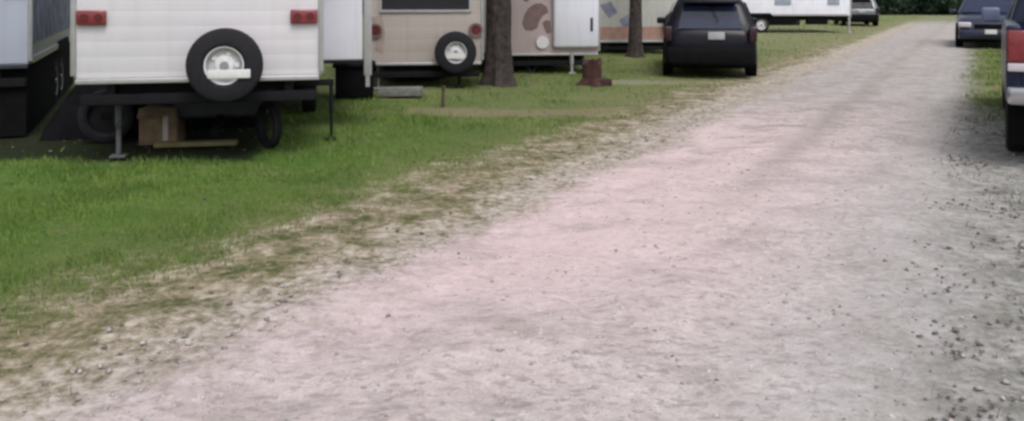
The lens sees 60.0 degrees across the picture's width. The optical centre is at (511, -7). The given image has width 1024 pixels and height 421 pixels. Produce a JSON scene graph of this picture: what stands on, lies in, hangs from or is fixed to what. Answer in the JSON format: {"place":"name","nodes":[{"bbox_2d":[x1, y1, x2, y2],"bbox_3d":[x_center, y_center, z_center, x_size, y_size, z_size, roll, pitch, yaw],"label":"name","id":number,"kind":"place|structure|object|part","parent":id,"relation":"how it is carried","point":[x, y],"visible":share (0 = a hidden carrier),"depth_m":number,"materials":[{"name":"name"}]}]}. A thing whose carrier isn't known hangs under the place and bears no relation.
{"place":"outdoors","nodes":[
{"label":"outdoors","id":0,"kind":"place"},
{"bbox_2d":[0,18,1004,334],"bbox_3d":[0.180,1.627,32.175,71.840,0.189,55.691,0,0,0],"label":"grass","id":1,"kind":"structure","parent":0,"point":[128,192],"depth_m":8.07,"materials":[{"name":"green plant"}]},
{"bbox_2d":[0,18,1023,420],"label":"gravel road","id":2,"kind":"structure","parent":0,"point":[912,74],"depth_m":4.85,"materials":[{"name":"grey gravel"}]},
{"bbox_2d":[0,13,1023,420],"bbox_3d":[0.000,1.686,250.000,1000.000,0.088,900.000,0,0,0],"label":"ground","id":3,"kind":"structure","parent":0,"point":[72,349],"depth_m":6.84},
{"bbox_2d":[0,0,72,136],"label":"travel trailer","id":4,"kind":"object","parent":3,"relation":"on","point":[36,80],"visible":0.98,"depth_m":10.55,"materials":[{"name":"white aluminium siding"},{"name":"black steel"},{"name":"rubber"}]},
{"bbox_2d":[39,84,148,140],"bbox_3d":[-5.200,1.230,11.800,1.300,0.900,3.200,0,0,-16],"label":"tarpaulin heap","id":5,"kind":"object","parent":3,"relation":"on","point":[62,124],"visible":0.19,"depth_m":10.28,"materials":[{"name":"black plastic"}]},
{"bbox_2d":[77,89,135,142],"bbox_3d":[-4.555,1.375,9.966,0.600,0.600,0.180,0,0,-14],"label":"loose tyre","id":6,"kind":"object","parent":3,"relation":"on","point":[93,125],"visible":0.71,"depth_m":9.92,"materials":[{"name":"rubber"}]},
{"bbox_2d":[137,104,184,144],"bbox_3d":[-3.858,1.447,9.769,0.420,0.406,0.490,0,0,-6],"label":"cardboard box","id":7,"kind":"object","parent":3,"relation":"on","point":[162,122],"visible":0.82,"depth_m":9.65,"materials":[{"name":"brown cardboard"}]},
{"bbox_2d":[153,139,237,147],"bbox_3d":[-3.445,1.635,9.678,0.860,0.050,0.150,0,0,-11],"label":"wooden board","id":8,"kind":"object","parent":3,"relation":"on","point":[197,143],"visible":1,"depth_m":9.62,"materials":[{"name":"brown wood"}]},
{"bbox_2d":[70,0,371,158],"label":"travel trailer","id":9,"kind":"object","parent":3,"relation":"on","point":[215,66],"visible":0.95,"depth_m":8.89,"materials":[{"name":"white siding"},{"name":"black steel"},{"name":"rubber"}]},
{"bbox_2d":[255,101,282,148],"bbox_3d":[-2.627,1.415,9.575,0.100,0.510,0.510,0,0,-40],"label":"loose tyre","id":10,"kind":"object","parent":3,"relation":"on","point":[275,113],"visible":1,"depth_m":9.50,"materials":[{"name":"rubber"}]},
{"bbox_2d":[332,60,375,97],"bbox_3d":[-2.543,1.380,14.317,0.680,0.540,0.760,0,0,-10],"label":"storage bin","id":11,"kind":"object","parent":3,"relation":"on","point":[350,80],"visible":0.9,"depth_m":13.99,"materials":[{"name":"black plastic"}]},
{"bbox_2d":[0,75,794,394],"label":"dry clippings","id":12,"kind":"object","parent":3,"relation":"on","point":[352,209],"visible":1,"depth_m":6.78,"materials":[{"name":"beige plant"}]},
{"bbox_2d":[377,86,422,96],"bbox_3d":[-1.827,1.595,14.460,0.740,0.140,0.260,0,0,-6],"label":"grey plank","id":13,"kind":"object","parent":3,"relation":"on","point":[399,91],"visible":1,"depth_m":14.34,"materials":[{"name":"grey wood"}]},
{"bbox_2d":[372,0,483,88],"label":"travel trailer","id":14,"kind":"object","parent":3,"relation":"on","point":[411,39],"visible":0.91,"depth_m":15.46,"materials":[{"name":"beige aluminium siding"},{"name":"black steel"},{"name":"tinted glass"}]},
{"bbox_3d":[-1.508,0.000,15.480,1.600,0.640,0.050,0,0,-8],"label":"rear window","id":15,"kind":"part","parent":14,"relation":"part of","materials":[{"name":"glass"}]},
{"bbox_2d":[441,86,445,107],"bbox_3d":[-1.014,1.526,13.076,0.071,0.331,0.070,0,0,0],"label":"ground stake","id":16,"kind":"object","parent":3,"relation":"on","point":[443,88],"visible":0.89,"depth_m":13.05,"materials":[{"name":"brown wood"}]},
{"bbox_2d":[478,0,517,86],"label":"tree","id":17,"kind":"object","parent":3,"relation":"on","point":[498,69],"visible":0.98,"depth_m":16.05,"materials":[{"name":"brown plant"}]},
{"bbox_2d":[0,99,1023,420],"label":"soil clods","id":18,"kind":"object","parent":3,"relation":"on","point":[952,413],"visible":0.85,"depth_m":5.43,"materials":[{"name":"brown soil"}]},
{"bbox_2d":[11,85,1023,417],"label":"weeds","id":19,"kind":"object","parent":3,"relation":"on","point":[611,155],"visible":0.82,"depth_m":7.20,"materials":[{"name":"green plant"}]},
{"bbox_2d":[484,0,599,73],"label":"travel trailer","id":20,"kind":"object","parent":3,"relation":"on","point":[546,33],"visible":0.54,"depth_m":18.43,"materials":[{"name":"metal"}]},
{"bbox_2d":[575,58,611,87],"bbox_3d":[1.475,1.428,16.050,0.681,0.524,0.649,0,0,31],"label":"tree stump","id":21,"kind":"object","parent":3,"relation":"on","point":[591,73],"visible":0.98,"depth_m":15.91,"materials":[{"name":"brown wood"}]},
{"bbox_2d":[624,0,645,57],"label":"tree","id":22,"kind":"object","parent":3,"relation":"on","point":[635,48],"visible":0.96,"depth_m":23.35,"materials":[{"name":"brown plant"}]},
{"bbox_2d":[600,0,676,50],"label":"travel trailer","id":23,"kind":"object","parent":3,"relation":"on","point":[614,23],"visible":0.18,"depth_m":24.51,"materials":[{"name":"metal"}]},
{"bbox_2d":[657,0,756,75],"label":"parked car","id":24,"kind":"object","parent":3,"relation":"on","point":[710,33],"visible":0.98,"depth_m":17.57,"materials":[{"name":"black paint"}]},
{"bbox_3d":[3.942,0.472,17.659,1.241,0.448,0.163,0,0,11],"label":"rear window","id":25,"kind":"part","parent":24,"relation":"part of","materials":[{"name":"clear glass"}]},
{"bbox_3d":[4.895,0.420,18.312,0.196,0.480,1.130,0,0,11],"label":"side window","id":26,"kind":"part","parent":24,"relation":"part of","materials":[{"name":"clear glass"}]},
{"bbox_2d":[742,0,851,32],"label":"travel trailer","id":27,"kind":"object","parent":3,"relation":"on","point":[766,13],"visible":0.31,"depth_m":37.80,"materials":[{"name":"metal"}]},
{"bbox_2d":[833,0,879,25],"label":"parked car","id":28,"kind":"object","parent":3,"relation":"on","point":[866,11],"visible":0.59,"depth_m":45.54,"materials":[{"name":"grey paint"}]},
{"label":"rear window","id":29,"kind":"part","parent":28,"relation":"part of","materials":[{"name":"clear glass"}]},
{"bbox_2d":[875,0,917,14],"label":"hedge tree","id":30,"kind":"object","parent":3,"relation":"on","point":[894,7],"visible":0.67,"depth_m":69.41,"materials":[{"name":"green plant"}]},
{"bbox_2d":[883,0,922,13],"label":"hedge tree","id":31,"kind":"object","parent":3,"relation":"on","point":[912,8],"visible":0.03,"depth_m":70.93,"materials":[{"name":"green plant"}]},
{"bbox_2d":[908,0,963,14],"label":"hedge tree","id":32,"kind":"object","parent":3,"relation":"on","point":[936,7],"visible":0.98,"depth_m":69.31,"materials":[{"name":"green plant"}]},
{"bbox_2d":[949,0,1012,46],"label":"parked car","id":33,"kind":"object","parent":3,"relation":"on","point":[971,26],"visible":0.62,"depth_m":27.19,"materials":[{"name":"blue paint"}]},
{"bbox_2d":[982,0,1023,152],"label":"pickup truck","id":34,"kind":"object","parent":3,"relation":"on","point":[1012,50],"visible":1,"depth_m":8.91,"materials":[{"name":"blue paint"}]},
{"bbox_3d":[6.460,0.110,11.429,0.167,0.400,1.450,0,0,29],"label":"side window","id":35,"kind":"part","parent":34,"relation":"part of","materials":[{"name":"glass"}]}
]}

